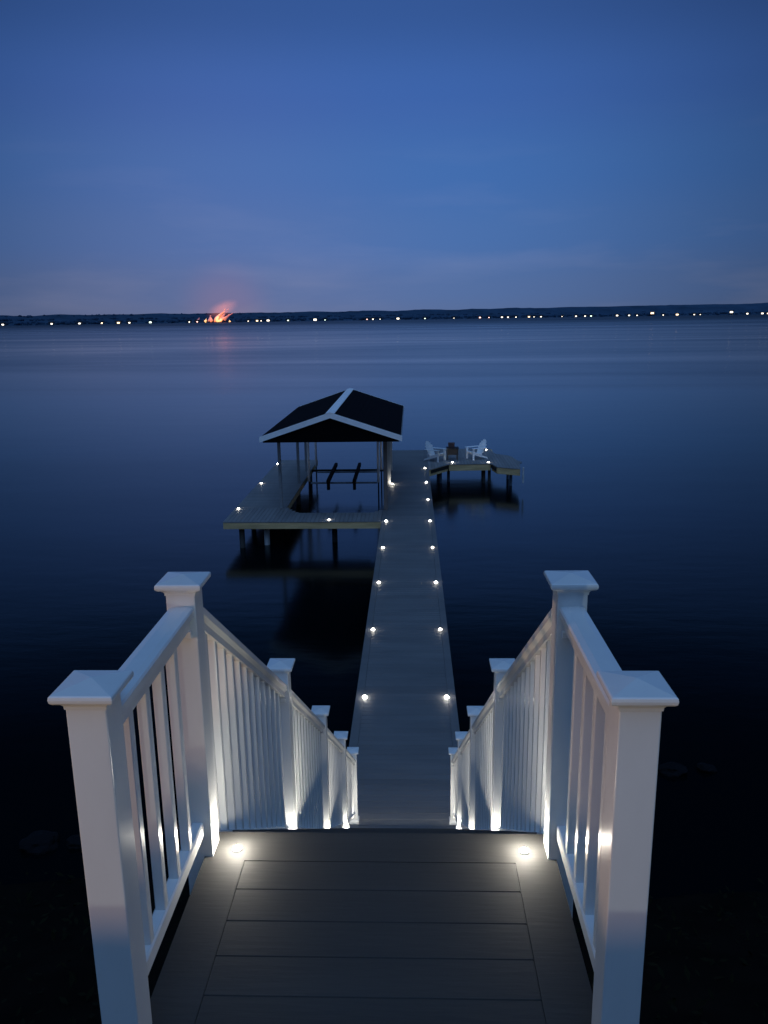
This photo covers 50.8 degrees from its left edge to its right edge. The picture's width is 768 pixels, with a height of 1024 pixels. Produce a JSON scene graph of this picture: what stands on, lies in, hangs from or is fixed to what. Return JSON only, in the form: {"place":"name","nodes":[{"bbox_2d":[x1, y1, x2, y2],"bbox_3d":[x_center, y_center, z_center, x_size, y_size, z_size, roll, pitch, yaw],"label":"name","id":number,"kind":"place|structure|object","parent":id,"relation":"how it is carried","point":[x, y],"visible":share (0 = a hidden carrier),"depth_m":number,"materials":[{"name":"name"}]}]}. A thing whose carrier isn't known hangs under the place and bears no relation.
{"place":"outdoors","nodes":[
{"label":"outdoors","id":0,"kind":"place"},
{"bbox_2d":[0,314,767,899],"bbox_3d":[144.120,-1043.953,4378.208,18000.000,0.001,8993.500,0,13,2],"label":"lake water","id":1,"kind":"structure","parent":0,"point":[138,462],"depth_m":32.22,"materials":[{"name":"blue liquid"}]},
{"bbox_2d":[19,830,58,854],"bbox_3d":[-5.201,5.011,12.248,0.593,0.322,0.477,0,13,2],"label":"boulder","id":2,"kind":"object","parent":1,"relation":"in","point":[39,842],"visible":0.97,"depth_m":12.11,"materials":[{"name":"grey stone"}]},
{"bbox_2d":[66,835,81,848],"bbox_3d":[-4.641,5.000,12.258,0.398,0.200,0.254,0,13,2],"label":"boulder","id":3,"kind":"object","parent":1,"relation":"in","point":[73,841],"visible":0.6,"depth_m":12.17,"materials":[{"name":"grey stone"}]},
{"bbox_2d":[223,460,382,547],"bbox_3d":[-2.575,0.442,33.847,5.401,3.200,12.377,0,13,2],"label":"slip dock","id":4,"kind":"object","parent":1,"relation":"in","point":[258,506],"visible":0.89,"depth_m":28.60,"materials":[{"name":"grey wood"}]},
{"bbox_2d":[259,388,403,509],"bbox_3d":[-1.635,-2.674,32.081,4.820,3.651,9.560,0,13,2],"label":"boathouse","id":5,"kind":"object","parent":4,"relation":"on","point":[350,415],"visible":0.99,"depth_m":28.51,"materials":[{"name":"grey"}]},
{"bbox_2d":[306,442,382,504],"bbox_3d":[-1.683,-2.209,35.848,3.169,4.200,4.201,0,13,2],"label":"lift","id":6,"kind":"object","parent":4,"relation":"attached to","point":[356,472],"visible":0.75,"depth_m":34.36,"materials":[{"name":"grey metal"}]},
{"bbox_2d":[348,450,459,828],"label":"pier","id":7,"kind":"structure","parent":1,"relation":"in","point":[405,725],"depth_m":15.44,"materials":[{"name":"grey wood"}]},
{"bbox_2d":[232,828,536,833],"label":"staircase","id":8,"kind":"structure","parent":7,"relation":"on","point":[391,830],"depth_m":3.79,"materials":[{"name":"grey wood"}]},
{"bbox_2d":[47,572,359,1023],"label":"stair railing","id":9,"kind":"object","parent":8,"relation":"attached to","point":[257,744],"visible":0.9,"depth_m":2.76,"materials":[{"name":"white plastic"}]},
{"bbox_2d":[150,832,592,1023],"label":"landing","id":10,"kind":"object","parent":8,"relation":"attached to","point":[351,928],"visible":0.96,"depth_m":2.65,"materials":[{"name":"grey wood"}]},
{"bbox_2d":[231,845,242,852],"bbox_3d":[-0.562,1.284,3.095,0.043,0.013,0.043,0,13,2],"label":"landing light","id":11,"kind":"object","parent":10,"relation":"on","point":[237,848],"visible":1,"depth_m":3.09,"materials":[{"name":"white"}]},
{"bbox_2d":[518,847,529,854],"bbox_3d":[0.529,1.278,3.058,0.043,0.013,0.043,0,13,2],"label":"landing light","id":12,"kind":"object","parent":10,"relation":"on","point":[523,851],"visible":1,"depth_m":3.05,"materials":[{"name":"white"}]},
{"bbox_2d":[448,570,678,1023],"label":"stair railing","id":13,"kind":"object","parent":8,"relation":"attached to","point":[558,744],"visible":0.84,"depth_m":2.62,"materials":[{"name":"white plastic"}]},
{"bbox_2d":[427,449,523,485],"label":"seating platform","id":14,"kind":"structure","parent":1,"relation":"in","point":[508,466],"depth_m":38.03,"materials":[{"name":"grey wood"}]},
{"bbox_2d":[424,441,445,461],"bbox_3d":[2.420,-2.906,38.677,0.920,0.924,0.787,9,17,36],"label":"adirondack chair","id":15,"kind":"object","parent":14,"relation":"on","point":[429,448],"visible":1,"depth_m":38.70,"materials":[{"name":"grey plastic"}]},
{"bbox_2d":[446,447,458,459],"bbox_3d":[3.294,-2.818,38.985,0.600,0.585,0.560,0,13,2],"label":"side table","id":16,"kind":"object","parent":14,"relation":"on","point":[452,451],"visible":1,"depth_m":38.72,"materials":[{"name":"brown wood"}]},
{"bbox_2d":[466,439,487,459],"bbox_3d":[4.482,-3.021,39.036,0.920,0.924,0.787,-7,15,-25],"label":"adirondack chair","id":17,"kind":"object","parent":14,"relation":"on","point":[481,447],"visible":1,"depth_m":39.02,"materials":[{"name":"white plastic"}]},
{"bbox_2d":[658,762,687,776],"bbox_3d":[4.965,4.452,13.971,0.503,0.248,0.354,0,13,2],"label":"boulder","id":18,"kind":"object","parent":1,"relation":"in","point":[671,769],"visible":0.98,"depth_m":13.87,"materials":[{"name":"grey stone"}]},
{"bbox_2d":[697,762,716,772],"bbox_3d":[5.582,4.438,14.011,0.327,0.187,0.254,0,13,2],"label":"boulder","id":19,"kind":"object","parent":1,"relation":"in","point":[705,767],"visible":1,"depth_m":13.94,"materials":[{"name":"grey stone"}]},
{"bbox_2d":[0,878,767,1023],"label":"ground","id":20,"kind":"structure","parent":0,"point":[744,992],"depth_m":8.66,"materials":[{"name":"soil"}]},
{"bbox_2d":[0,303,767,325],"bbox_3d":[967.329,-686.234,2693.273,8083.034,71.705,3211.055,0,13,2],"label":"hills","id":21,"kind":"structure","parent":0,"point":[706,308],"depth_m":3310.07,"materials":[{"name":"black plant"}]},
{"bbox_2d":[195,309,232,321],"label":"fire","id":22,"kind":"object","parent":21,"relation":"on","point":[220,319],"visible":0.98,"depth_m":2724.31,"materials":[{"name":"orange"}]},
{"bbox_2d":[0,309,766,324],"bbox_3d":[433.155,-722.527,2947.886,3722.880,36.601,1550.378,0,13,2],"label":"wood","id":23,"kind":"object","parent":21,"relation":"on","point":[36,322],"visible":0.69,"depth_m":2952.84,"materials":[{"name":"black plant"}]},
{"bbox_2d":[0,0,767,315],"label":"sky","id":24,"kind":"structure","parent":0,"point":[157,156],"materials":[{"name":"blue"}]},
{"bbox_2d":[448,442,454,447],"bbox_3d":[3.239,-3.220,38.921,0.320,0.225,0.260,0,13,2],"label":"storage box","id":25,"kind":"object","parent":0,"point":[451,444],"visible":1,"depth_m":38.81,"materials":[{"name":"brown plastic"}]}
]}

